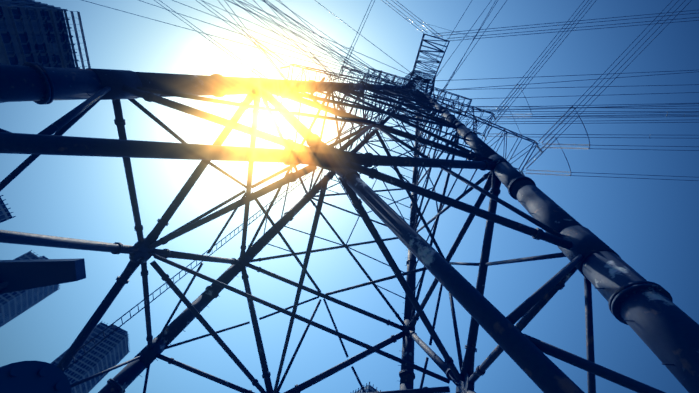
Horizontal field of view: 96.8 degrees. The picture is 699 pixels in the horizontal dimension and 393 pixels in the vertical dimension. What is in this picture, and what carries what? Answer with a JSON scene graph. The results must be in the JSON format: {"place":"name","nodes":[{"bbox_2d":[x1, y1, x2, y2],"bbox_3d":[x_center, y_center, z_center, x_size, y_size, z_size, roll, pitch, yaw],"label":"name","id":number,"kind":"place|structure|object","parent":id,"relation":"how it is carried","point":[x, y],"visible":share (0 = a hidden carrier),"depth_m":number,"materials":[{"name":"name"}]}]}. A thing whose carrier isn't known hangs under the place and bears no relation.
{"place":"outdoors","nodes":[
{"label":"outdoors","id":0,"kind":"place"},
{"bbox_2d":[0,195,15,222],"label":"office tower","id":1,"kind":"structure","parent":0,"point":[5,214],"depth_m":161.04,"materials":[{"name":"blue glass"}]},
{"bbox_2d":[0,250,59,326],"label":"office tower","id":2,"kind":"structure","parent":0,"point":[13,305],"depth_m":221.98,"materials":[{"name":"blue glass"}]},
{"bbox_2d":[0,0,90,102],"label":"office tower","id":3,"kind":"structure","parent":0,"point":[33,31],"depth_m":90.37,"materials":[{"name":"concrete"}]},
{"bbox_2d":[50,321,129,392],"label":"office tower","id":4,"kind":"structure","parent":0,"point":[111,350],"depth_m":248.22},
{"bbox_2d":[0,0,698,392],"label":"sky","id":5,"kind":"structure","parent":0,"point":[652,224],"materials":[{"name":"blue"}]},
{"bbox_2d":[350,382,380,392],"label":"office tower","id":6,"kind":"structure","parent":0,"point":[369,388],"depth_m":161.48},
{"bbox_2d":[288,34,537,172],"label":"tower cross arms","id":7,"kind":"object","parent":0,"point":[413,72],"visible":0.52,"depth_m":53.78},
{"bbox_2d":[253,17,589,175],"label":"insulator strings","id":8,"kind":"object","parent":7,"relation":"attached to","point":[364,76],"visible":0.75,"depth_m":47.48,"materials":[{"name":"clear glass"}]},
{"label":"ground","id":9,"kind":"structure","parent":0,"visible":0},
{"bbox_2d":[0,62,698,392],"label":"tower legs","id":10,"kind":"object","parent":9,"relation":"on","point":[658,321],"visible":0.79,"depth_m":8.73,"materials":[{"name":"grey metal"}]},
{"bbox_2d":[0,258,85,392],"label":"foundation","id":11,"kind":"object","parent":10,"relation":"attached to","point":[29,376],"visible":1,"depth_m":0.83,"materials":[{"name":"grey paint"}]},
{"bbox_2d":[56,78,490,371],"bbox_3d":[6.312,-9.631,40.173,12.991,76.047,12.606,20,-60,7],"label":"tower upper lattice","id":12,"kind":"object","parent":10,"relation":"on","point":[419,98],"visible":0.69,"depth_m":24.63,"materials":[{"name":"grey metal"}]},
{"bbox_2d":[0,83,665,392],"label":"lattice braces","id":13,"kind":"object","parent":10,"relation":"attached to","point":[535,364],"visible":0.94,"depth_m":9.99,"materials":[{"name":"grey metal"}]},
{"bbox_2d":[82,0,698,180],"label":"conductors","id":14,"kind":"object","parent":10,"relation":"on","point":[501,110],"visible":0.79,"depth_m":54.05,"materials":[{"name":"grey metal"}]},
{"bbox_2d":[253,6,668,175],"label":"line fittings","id":15,"kind":"object","parent":14,"relation":"attached to","point":[541,151],"visible":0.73,"depth_m":44.61,"materials":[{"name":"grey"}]}
]}

